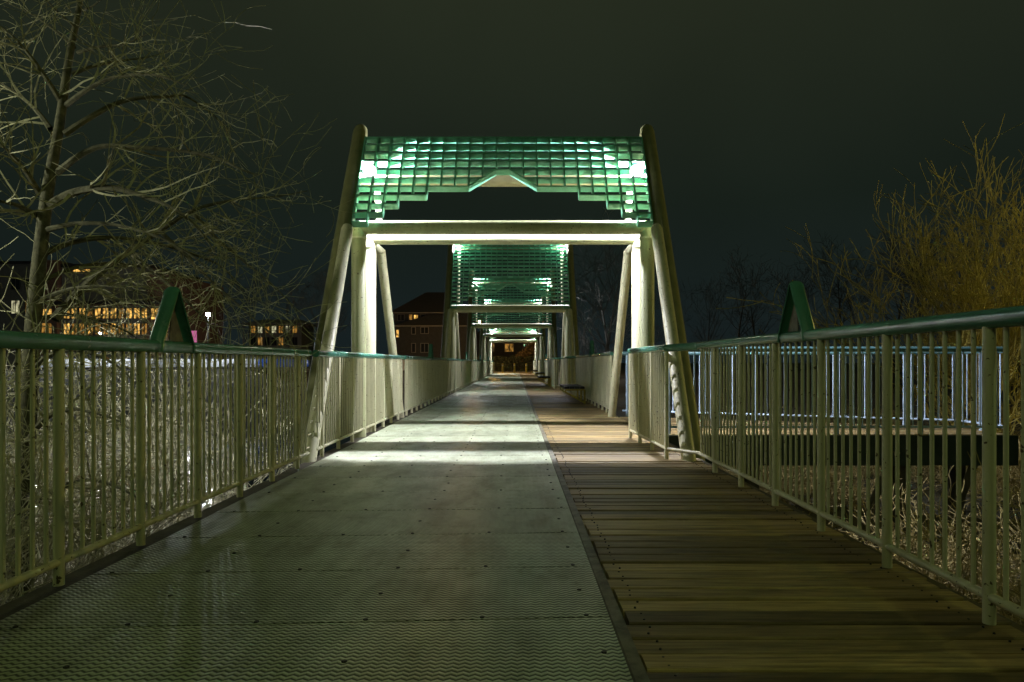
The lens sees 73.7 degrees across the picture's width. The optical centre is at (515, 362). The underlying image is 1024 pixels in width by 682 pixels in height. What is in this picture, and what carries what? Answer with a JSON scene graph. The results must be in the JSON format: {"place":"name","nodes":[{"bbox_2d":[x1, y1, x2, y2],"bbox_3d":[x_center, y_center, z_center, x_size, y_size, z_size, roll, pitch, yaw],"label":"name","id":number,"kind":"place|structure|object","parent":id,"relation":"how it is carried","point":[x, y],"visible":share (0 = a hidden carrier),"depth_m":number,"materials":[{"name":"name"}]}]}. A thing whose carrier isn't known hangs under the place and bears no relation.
{"place":"outdoors","nodes":[
{"label":"outdoors","id":0,"kind":"place"},
{"bbox_2d":[6,368,335,372],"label":"parking lot","id":1,"kind":"structure","parent":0,"point":[87,369],"depth_m":61.89,"materials":[{"name":"asphalt"}]},
{"bbox_2d":[66,353,111,368],"bbox_3d":[-37.939,-0.105,61.851,4.350,1.490,1.800,0,0,-24],"label":"parked car","id":2,"kind":"object","parent":1,"relation":"on","point":[89,361],"visible":0.11,"depth_m":60.85,"materials":[{"name":"white paint"}]},
{"bbox_2d":[107,353,153,369],"bbox_3d":[-34.161,-0.105,61.416,4.350,1.490,1.800,0,0,-26],"label":"parked car","id":3,"kind":"object","parent":1,"relation":"on","point":[128,359],"visible":0.09,"depth_m":60.44,"materials":[{"name":"white paint"}]},
{"bbox_2d":[146,353,187,369],"bbox_3d":[-30.900,-0.105,61.342,4.350,1.490,1.800,0,0,-23],"label":"parked car","id":4,"kind":"object","parent":1,"relation":"on","point":[174,359],"visible":0.16,"depth_m":60.58,"materials":[{"name":"silver metal"}]},
{"bbox_2d":[180,354,223,368],"bbox_3d":[-27.830,-0.105,61.539,4.350,1.490,1.800,0,0,-26],"label":"parked car","id":5,"kind":"object","parent":1,"relation":"on","point":[212,359],"visible":0.12,"depth_m":60.77,"materials":[{"name":"white paint"}]},
{"bbox_2d":[206,312,209,369],"bbox_3d":[-25.867,-1.619,57.500,0.425,5.237,0.414,0,0,0],"label":"street lamp","id":6,"kind":"object","parent":1,"relation":"on","point":[208,314],"visible":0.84,"depth_m":57.44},
{"bbox_2d":[222,355,263,369],"bbox_3d":[-24.115,-0.105,61.331,4.350,1.490,1.800,0,0,-25],"label":"parked car","id":7,"kind":"object","parent":1,"relation":"on","point":[236,360],"visible":0.21,"depth_m":60.20,"materials":[{"name":"white paint"}]},
{"bbox_2d":[258,356,309,368],"bbox_3d":[-20.872,-0.105,61.427,4.350,1.490,1.800,0,0,-26],"label":"parked car","id":8,"kind":"object","parent":1,"relation":"on","point":[308,363],"visible":0.21,"depth_m":60.60,"materials":[{"name":"blue paint"}]},
{"bbox_2d":[6,418,394,555],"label":"water","id":9,"kind":"structure","parent":0,"point":[326,449],"depth_m":33.01,"materials":[{"name":"black liquid"}]},
{"bbox_2d":[0,363,1023,621],"bbox_3d":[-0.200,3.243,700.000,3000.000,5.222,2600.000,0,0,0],"label":"ground","id":10,"kind":"structure","parent":0,"point":[620,409],"depth_m":49.72,"materials":[{"name":"soil"}]},
{"bbox_2d":[0,351,52,604],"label":"shrub","id":11,"kind":"object","parent":10,"relation":"on","point":[8,511],"visible":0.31,"depth_m":5.16,"materials":[{"name":"plant"}]},
{"bbox_2d":[6,372,68,556],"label":"shrub","id":12,"kind":"object","parent":10,"relation":"on","point":[36,466],"visible":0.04,"depth_m":13.50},
{"bbox_2d":[0,283,120,605],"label":"shrub","id":13,"kind":"object","parent":10,"relation":"on","point":[50,508],"visible":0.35,"depth_m":6.86,"materials":[{"name":"plant"}]},
{"bbox_2d":[0,318,129,603],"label":"shrub","id":14,"kind":"object","parent":10,"relation":"on","point":[89,447],"visible":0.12,"depth_m":8.96,"materials":[{"name":"plant"}]},
{"bbox_2d":[6,303,193,579],"bbox_3d":[-7.577,1.486,11.165,4.369,5.405,4.105,0,0,-8],"label":"shrub","id":15,"kind":"object","parent":10,"relation":"on","point":[117,446],"visible":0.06,"depth_m":11.49,"materials":[{"name":"plant"}]},
{"bbox_2d":[0,260,222,366],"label":"lit building","id":16,"kind":"structure","parent":10,"relation":"on","point":[12,299],"depth_m":96.30,"materials":[{"name":"brick"}]},
{"bbox_2d":[10,300,20,313],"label":"window","id":17,"kind":"structure","parent":16,"relation":"in","point":[15,305],"depth_m":96.45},
{"bbox_2d":[10,278,20,289],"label":"window","id":18,"kind":"structure","parent":16,"relation":"in","point":[16,283],"depth_m":96.45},
{"bbox_2d":[42,322,52,332],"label":"window","id":19,"kind":"structure","parent":16,"relation":"in","point":[50,324],"depth_m":95.35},
{"bbox_2d":[63,323,70,333],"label":"window","id":20,"kind":"structure","parent":16,"relation":"in","point":[68,324],"depth_m":96.24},
{"bbox_2d":[94,308,101,318],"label":"window","id":21,"kind":"structure","parent":16,"relation":"in","point":[98,311],"depth_m":96.24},
{"bbox_2d":[102,308,109,318],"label":"window","id":22,"kind":"structure","parent":16,"relation":"in","point":[103,309],"depth_m":96.24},
{"bbox_2d":[125,308,132,318],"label":"window","id":23,"kind":"structure","parent":16,"relation":"in","point":[130,316],"depth_m":96.24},
{"bbox_2d":[133,308,140,318],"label":"window","id":24,"kind":"structure","parent":16,"relation":"in","point":[134,316],"depth_m":96.24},
{"bbox_2d":[133,323,140,334],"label":"window","id":25,"kind":"structure","parent":16,"relation":"in","point":[138,326],"depth_m":96.24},
{"bbox_2d":[141,323,146,334],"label":"window","id":26,"kind":"structure","parent":16,"relation":"in","point":[143,331],"depth_m":96.24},
{"bbox_2d":[0,300,236,602],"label":"shrub","id":27,"kind":"object","parent":10,"relation":"on","point":[130,535],"visible":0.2,"depth_m":9.30,"materials":[{"name":"plant"}]},
{"bbox_2d":[0,218,246,601],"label":"shrub","id":28,"kind":"object","parent":10,"relation":"on","point":[99,515],"visible":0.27,"depth_m":8.35,"materials":[{"name":"plant"}]},
{"bbox_2d":[6,299,246,545],"bbox_3d":[-7.459,1.424,13.251,3.906,5.675,4.158,0,0,44],"label":"shrub","id":29,"kind":"object","parent":10,"relation":"on","point":[212,435],"visible":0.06,"depth_m":13.82,"materials":[{"name":"plant"}]},
{"bbox_2d":[35,340,318,582],"bbox_3d":[-5.204,2.362,10.605,4.268,5.885,4.089,0,0,-14],"label":"shrub","id":30,"kind":"object","parent":10,"relation":"on","point":[126,450],"visible":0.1,"depth_m":9.90,"materials":[{"name":"plant"}]},
{"bbox_2d":[0,0,365,600],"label":"bare tree","id":31,"kind":"object","parent":10,"relation":"on","point":[49,202],"visible":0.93,"depth_m":7.87,"materials":[{"name":"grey plant"}]},
{"bbox_2d":[96,326,292,537],"bbox_3d":[-5.433,2.708,12.796,4.150,6.847,4.186,0,0,-15],"label":"shrub","id":32,"kind":"object","parent":10,"relation":"on","point":[206,474],"visible":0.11,"depth_m":12.23,"materials":[{"name":"plant"}]},
{"bbox_2d":[205,283,245,343],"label":"bare tree","id":33,"kind":"object","parent":10,"relation":"on","point":[224,314],"visible":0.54,"depth_m":89.57,"materials":[{"name":"brown plant"}]},
{"bbox_2d":[220,269,264,344],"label":"bare tree","id":34,"kind":"object","parent":10,"relation":"on","point":[243,327],"visible":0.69,"depth_m":96.00,"materials":[{"name":"brown plant"}]},
{"bbox_2d":[247,319,315,365],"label":"building","id":35,"kind":"structure","parent":10,"relation":"on","point":[299,339],"depth_m":130.00,"materials":[{"name":"brick"}]},
{"bbox_2d":[264,337,269,345],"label":"window","id":36,"kind":"structure","parent":35,"relation":"in","point":[268,338],"depth_m":129.95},
{"bbox_2d":[292,337,297,345],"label":"window","id":37,"kind":"structure","parent":35,"relation":"in","point":[294,339],"depth_m":129.95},
{"bbox_2d":[258,276,316,367],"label":"bare tree","id":38,"kind":"object","parent":10,"relation":"on","point":[288,306],"visible":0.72,"depth_m":82.72,"materials":[{"name":"brown plant"}]},
{"bbox_2d":[284,256,347,347],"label":"bare tree","id":39,"kind":"object","parent":10,"relation":"on","point":[307,306],"visible":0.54,"depth_m":76.51,"materials":[{"name":"brown plant"}]},
{"bbox_2d":[298,256,378,367],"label":"bare tree","id":40,"kind":"object","parent":10,"relation":"on","point":[341,306],"visible":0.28,"depth_m":84.19,"materials":[{"name":"brown plant"}]},
{"bbox_2d":[392,292,478,370],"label":"house","id":41,"kind":"structure","parent":10,"relation":"on","point":[418,324],"depth_m":103.50,"materials":[{"name":"brown"}]},
{"bbox_2d":[397,314,404,320],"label":"window","id":42,"kind":"structure","parent":41,"relation":"in","point":[400,317],"depth_m":106.95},
{"bbox_2d":[411,343,415,352],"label":"window","id":43,"kind":"structure","parent":41,"relation":"in","point":[413,345],"depth_m":103.38,"materials":[{"name":"black glass"}]},
{"bbox_2d":[420,327,428,333],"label":"window","id":44,"kind":"structure","parent":41,"relation":"in","point":[423,330],"depth_m":103.45,"materials":[{"name":"black glass"}]},
{"bbox_2d":[420,343,428,352],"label":"window","id":45,"kind":"structure","parent":41,"relation":"in","point":[424,347],"depth_m":103.45,"materials":[{"name":"black glass"}]},
{"bbox_2d":[478,322,539,369],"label":"house","id":46,"kind":"structure","parent":10,"relation":"on","point":[505,349],"depth_m":118.00,"materials":[{"name":"brown"}]},
{"bbox_2d":[504,343,513,351],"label":"window","id":47,"kind":"structure","parent":46,"relation":"in","point":[508,347],"depth_m":117.95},
{"bbox_2d":[0,373,1023,681],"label":"bridge deck","id":48,"kind":"structure","parent":10,"relation":"on","point":[512,527],"depth_m":3.67,"materials":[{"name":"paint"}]},
{"bbox_2d":[0,287,311,591],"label":"railing","id":49,"kind":"object","parent":48,"relation":"on","point":[172,311],"visible":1,"depth_m":4.47,"materials":[{"name":"metal"}]},
{"bbox_2d":[312,350,404,456],"bbox_3d":[-2.460,0.523,11.670,0.090,1.354,6.500,0,0,0],"label":"railing","id":50,"kind":"object","parent":48,"relation":"on","point":[383,400],"visible":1,"depth_m":10.49,"materials":[{"name":"metal"}]},
{"bbox_2d":[404,344,447,415],"bbox_3d":[-2.460,0.328,19.770,0.108,1.745,9.260,0,0,0],"label":"railing","id":51,"kind":"object","parent":48,"relation":"on","point":[425,379],"visible":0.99,"depth_m":18.46,"materials":[{"name":"metal"}]},
{"bbox_2d":[447,358,461,394],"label":"railing","id":52,"kind":"object","parent":48,"relation":"on","point":[450,372],"visible":0.98,"depth_m":27.16,"materials":[{"name":"metal"}]},
{"bbox_2d":[462,352,470,387],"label":"railing","id":53,"kind":"object","parent":48,"relation":"on","point":[466,371],"visible":0.97,"depth_m":34.20,"materials":[{"name":"metal"}]},
{"bbox_2d":[471,360,477,383],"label":"railing","id":54,"kind":"object","parent":48,"relation":"on","point":[473,370],"visible":0.95,"depth_m":40.16,"materials":[{"name":"metal"}]},
{"bbox_2d":[477,355,482,379],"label":"railing","id":55,"kind":"object","parent":48,"relation":"on","point":[480,368],"visible":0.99,"depth_m":48.02,"materials":[{"name":"metal"}]},
{"bbox_2d":[483,360,486,377],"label":"railing","id":56,"kind":"object","parent":48,"relation":"on","point":[485,368],"visible":0.95,"depth_m":54.47,"materials":[{"name":"metal"}]},
{"bbox_2d":[292,124,704,467],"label":"bridge gate","id":57,"kind":"structure","parent":48,"relation":"attached to","point":[648,248],"depth_m":11.17,"materials":[{"name":"metal"}]},
{"bbox_2d":[439,245,579,397],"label":"bridge gate","id":58,"kind":"structure","parent":48,"relation":"attached to","point":[450,346],"depth_m":27.72,"materials":[{"name":"metal"}]},
{"bbox_2d":[465,271,558,385],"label":"bridge gate","id":59,"kind":"structure","parent":48,"relation":"attached to","point":[471,349],"depth_m":40.83,"materials":[{"name":"metal"}]},
{"bbox_2d":[479,295,545,377],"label":"bridge gate","id":60,"kind":"structure","parent":48,"relation":"attached to","point":[482,348],"depth_m":54.80,"materials":[{"name":"metal"}]},
{"bbox_2d":[487,322,539,373],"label":"bridge gate","id":61,"kind":"structure","parent":48,"relation":"attached to","point":[505,331],"depth_m":68.93,"materials":[{"name":"metal"}]},
{"bbox_2d":[537,376,550,386],"bbox_3d":[1.455,0.949,34.750,0.610,0.500,2.300,0,0,0],"label":"bench","id":62,"kind":"object","parent":48,"relation":"on","point":[545,377],"visible":0.98,"depth_m":33.64,"materials":[{"name":"black paint"}]},
{"bbox_2d":[545,359,547,381],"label":"railing","id":63,"kind":"object","parent":48,"relation":"on","point":[546,368],"visible":0.48,"depth_m":42.16,"materials":[{"name":"metal"}]},
{"bbox_2d":[547,358,554,387],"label":"railing","id":64,"kind":"object","parent":48,"relation":"on","point":[551,367],"visible":0.79,"depth_m":33.71,"materials":[{"name":"metal"}]},
{"bbox_2d":[554,358,561,388],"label":"railing","id":65,"kind":"object","parent":48,"relation":"on","point":[556,372],"visible":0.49,"depth_m":31.17,"materials":[{"name":"metal"}]},
{"bbox_2d":[561,356,575,394],"bbox_3d":[1.917,0.479,25.782,0.320,1.442,2.838,0,0,-7],"label":"railing","id":66,"kind":"object","parent":48,"relation":"on","point":[565,369],"visible":0.81,"depth_m":25.31,"materials":[{"name":"metal"}]},
{"bbox_2d":[560,384,585,403],"bbox_3d":[1.735,0.949,20.850,0.610,0.500,2.300,0,0,0],"label":"bench","id":67,"kind":"object","parent":48,"relation":"on","point":[573,387],"visible":1,"depth_m":19.75,"materials":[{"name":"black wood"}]},
{"bbox_2d":[576,340,613,411],"bbox_3d":[2.208,0.282,20.025,0.123,1.835,8.950,0,0,0],"label":"railing","id":68,"kind":"object","parent":48,"relation":"on","point":[593,373],"visible":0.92,"depth_m":18.62,"materials":[{"name":"metal"}]},
{"bbox_2d":[627,342,699,458],"bbox_3d":[1.887,0.479,9.467,0.327,1.442,2.813,0,0,-7],"label":"railing","id":69,"kind":"object","parent":48,"relation":"on","point":[649,393],"visible":1,"depth_m":9.30,"materials":[{"name":"metal"}]},
{"bbox_2d":[695,281,1023,625],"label":"railing","id":70,"kind":"object","parent":48,"relation":"on","point":[796,309],"visible":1,"depth_m":4.10,"materials":[{"name":"metal"}]},
{"bbox_2d":[463,355,560,371],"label":"hedge","id":71,"kind":"object","parent":10,"relation":"on","point":[521,364],"visible":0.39,"depth_m":91.77,"materials":[{"name":"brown plant"}]},
{"bbox_2d":[516,342,534,370],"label":"leafy tree","id":72,"kind":"object","parent":10,"relation":"on","point":[529,349],"visible":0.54,"depth_m":95.56,"materials":[{"name":"brown plant"}]},
{"bbox_2d":[532,284,618,354],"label":"bare tree","id":73,"kind":"object","parent":10,"relation":"on","point":[583,328],"visible":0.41,"depth_m":46.43,"materials":[{"name":"brown plant"}]},
{"bbox_2d":[538,209,664,406],"bbox_3d":[4.643,-2.306,34.375,6.050,11.731,5.934,0,0,37],"label":"bare tree","id":74,"kind":"object","parent":10,"relation":"on","point":[608,334],"visible":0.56,"depth_m":34.19,"materials":[{"name":"brown plant"}]},
{"bbox_2d":[541,245,674,352],"bbox_3d":[5.468,-2.119,40.683,8.301,11.547,5.529,0,0,28],"label":"bare tree","id":75,"kind":"object","parent":10,"relation":"on","point":[602,310],"visible":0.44,"depth_m":40.99,"materials":[{"name":"brown plant"}]},
{"bbox_2d":[655,271,710,344],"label":"bare tree","id":76,"kind":"object","parent":10,"relation":"on","point":[682,305],"visible":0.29,"depth_m":69.91,"materials":[{"name":"brown plant"}]},
{"bbox_2d":[683,265,740,383],"bbox_3d":[17.582,-2.979,61.485,5.934,11.731,6.050,0,0,30],"label":"bare tree","id":77,"kind":"object","parent":10,"relation":"on","point":[709,318],"visible":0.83,"depth_m":61.28,"materials":[{"name":"brown plant"}]},
{"bbox_2d":[698,244,786,374],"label":"bare tree","id":78,"kind":"object","parent":10,"relation":"on","point":[738,274],"visible":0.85,"depth_m":74.32,"materials":[{"name":"brown plant"}]},
{"bbox_2d":[724,262,783,384],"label":"bare tree","id":79,"kind":"object","parent":10,"relation":"on","point":[752,322],"visible":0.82,"depth_m":66.13,"materials":[{"name":"brown plant"}]},
{"bbox_2d":[718,466,871,497],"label":"shrub","id":80,"kind":"object","parent":10,"relation":"on","point":[800,480],"visible":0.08,"depth_m":16.56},
{"bbox_2d":[767,258,822,345],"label":"bare tree","id":81,"kind":"object","parent":10,"relation":"on","point":[807,271],"visible":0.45,"depth_m":72.10,"materials":[{"name":"brown plant"}]},
{"bbox_2d":[720,414,881,511],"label":"shrub","id":82,"kind":"object","parent":10,"relation":"on","point":[839,481],"visible":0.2,"depth_m":15.64,"materials":[{"name":"plant"}]},
{"bbox_2d":[726,466,880,514],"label":"shrub","id":83,"kind":"object","parent":10,"relation":"on","point":[799,493],"visible":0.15,"depth_m":15.55,"materials":[{"name":"plant"}]},
{"bbox_2d":[768,266,854,393],"bbox_3d":[25.668,-2.732,60.075,8.301,11.547,5.529,0,0,-30],"label":"bare tree","id":84,"kind":"object","parent":10,"relation":"on","point":[812,294],"visible":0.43,"depth_m":59.94,"materials":[{"name":"brown plant"}]},
{"bbox_2d":[619,416,1017,558],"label":"overlook deck","id":85,"kind":"structure","parent":10,"relation":"on","point":[951,447],"depth_m":11.26,"materials":[{"name":"paint"}]},
{"bbox_2d":[622,351,953,424],"bbox_3d":[5.310,0.478,13.985,6.346,1.444,0.094,0,0,23],"label":"railing","id":86,"kind":"object","parent":85,"relation":"on","point":[626,353],"visible":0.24,"depth_m":13.54,"materials":[{"name":"metal"}]},
{"bbox_2d":[669,347,1002,434],"bbox_3d":[5.346,0.468,11.380,5.608,1.464,0.090,0,0,0],"label":"railing","id":87,"kind":"object","parent":85,"relation":"on","point":[939,349],"visible":0.48,"depth_m":11.37,"materials":[{"name":"metal"}]},
{"bbox_2d":[961,352,1002,430],"bbox_3d":[8.210,0.478,12.040,0.090,1.444,1.295,0,0,1],"label":"railing","id":88,"kind":"object","parent":85,"relation":"on","point":[966,420],"visible":0.34,"depth_m":12.15,"materials":[{"name":"metal"}]},
{"bbox_2d":[791,230,913,378],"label":"bare tree","id":89,"kind":"object","parent":10,"relation":"on","point":[839,278],"visible":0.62,"depth_m":69.27,"materials":[{"name":"brown plant"}]},
{"bbox_2d":[804,250,912,395],"bbox_3d":[29.399,-3.254,58.776,9.174,12.763,6.111,0,0,31],"label":"bare tree","id":90,"kind":"object","parent":10,"relation":"on","point":[848,300],"visible":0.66,"depth_m":59.03,"materials":[{"name":"brown plant"}]},
{"bbox_2d":[716,113,1023,480],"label":"willow tree","id":91,"kind":"object","parent":10,"relation":"on","point":[964,288],"visible":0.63,"depth_m":16.75,"materials":[{"name":"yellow plant"}]},
{"bbox_2d":[831,414,940,485],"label":"shrub","id":92,"kind":"object","parent":10,"relation":"on","point":[911,475],"visible":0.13,"depth_m":17.72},
{"bbox_2d":[841,214,962,387],"bbox_3d":[36.475,-5.347,63.453,9.523,16.306,10.236,0,0,14],"label":"bare tree","id":93,"kind":"object","parent":10,"relation":"on","point":[893,374],"visible":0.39,"depth_m":63.46,"materials":[{"name":"brown plant"}]},
{"bbox_2d":[835,227,970,338],"bbox_3d":[32.458,-3.968,56.034,9.008,14.349,8.380,0,0,-28],"label":"bare tree","id":94,"kind":"object","parent":10,"relation":"on","point":[907,285],"visible":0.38,"depth_m":55.71,"materials":[{"name":"brown plant"}]},
{"bbox_2d":[840,387,1001,483],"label":"shrub","id":95,"kind":"object","parent":10,"relation":"on","point":[914,466],"visible":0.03,"depth_m":18.15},
{"bbox_2d":[827,451,1020,614],"bbox_3d":[5.286,2.853,8.819,4.678,3.525,4.408,0,0,7],"label":"shrub","id":96,"kind":"object","parent":10,"relation":"on","point":[927,559],"visible":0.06,"depth_m":8.40,"materials":[{"name":"plant"}]},
{"bbox_2d":[832,452,1015,596],"bbox_3d":[4.951,2.881,9.673,3.963,3.266,3.734,0,0,-26],"label":"shrub","id":97,"kind":"object","parent":10,"relation":"on","point":[913,533],"visible":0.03,"depth_m":9.17,"materials":[{"name":"plant"}]},
{"bbox_2d":[829,501,1020,621],"bbox_3d":[5.557,3.212,8.839,3.990,3.063,3.615,0,0,26],"label":"shrub","id":98,"kind":"object","parent":10,"relation":"on","point":[953,553],"visible":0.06,"depth_m":8.22,"materials":[{"name":"plant"}]},
{"bbox_2d":[848,439,1020,600],"bbox_3d":[6.599,2.917,9.569,3.874,3.593,4.018,0,0,21],"label":"shrub","id":99,"kind":"object","parent":10,"relation":"on","point":[948,550],"visible":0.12,"depth_m":9.52,"materials":[{"name":"plant"}]},
{"bbox_2d":[880,479,1020,624],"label":"shrub","id":100,"kind":"object","parent":10,"relation":"on","point":[1016,522],"visible":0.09,"depth_m":8.83,"materials":[{"name":"plant"}]},
{"bbox_2d":[890,242,1017,390],"bbox_3d":[39.252,-4.194,60.951,6.984,14.586,10.485,0,0,-25],"label":"bare tree","id":101,"kind":"object","parent":10,"relation":"on","point":[958,280],"visible":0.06,"depth_m":60.74,"materials":[{"name":"brown plant"}]},
{"bbox_2d":[892,527,1023,625],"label":"shrub","id":102,"kind":"object","parent":10,"relation":"on","point":[998,588],"visible":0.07,"depth_m":7.04,"materials":[{"name":"plant"}]},
{"bbox_2d":[904,528,1023,623],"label":"shrub","id":103,"kind":"object","parent":10,"relation":"on","point":[1013,580],"visible":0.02,"depth_m":7.62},
{"bbox_2d":[911,404,1020,487],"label":"shrub","id":104,"kind":"object","parent":10,"relation":"on","point":[923,469],"visible":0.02,"depth_m":17.80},
{"bbox_2d":[915,424,1020,519],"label":"shrub","id":105,"kind":"object","parent":10,"relation":"on","point":[999,489],"visible":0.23,"depth_m":14.77,"materials":[{"name":"plant"}]},
{"bbox_2d":[916,140,1023,416],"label":"willow tree","id":106,"kind":"object","parent":10,"relation":"on","point":[1010,239],"visible":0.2,"depth_m":22.25,"materials":[{"name":"yellow plant"}]},
{"bbox_2d":[935,428,1020,485],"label":"shrub","id":107,"kind":"object","parent":10,"relation":"on","point":[1009,466],"visible":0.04,"depth_m":17.10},
{"bbox_2d":[946,546,1021,622],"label":"shrub","id":108,"kind":"object","parent":10,"relation":"on","point":[1012,594],"visible":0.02,"depth_m":7.54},
{"bbox_2d":[966,424,1020,486],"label":"shrub","id":109,"kind":"object","parent":10,"relation":"on","point":[1001,467],"visible":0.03,"depth_m":16.85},
{"bbox_2d":[996,468,1020,545],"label":"shrub","id":110,"kind":"object","parent":10,"relation":"on","point":[1015,504],"visible":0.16,"depth_m":12.54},
{"bbox_2d":[0,0,1023,362],"label":"sky","id":111,"kind":"structure","parent":0,"point":[766,117],"materials":[{"name":"black"}]},
{"bbox_2d":[494,371,531,372],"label":"path","id":112,"kind":"structure","parent":0,"point":[512,372],"depth_m":82.11,"materials":[{"name":"concrete"}]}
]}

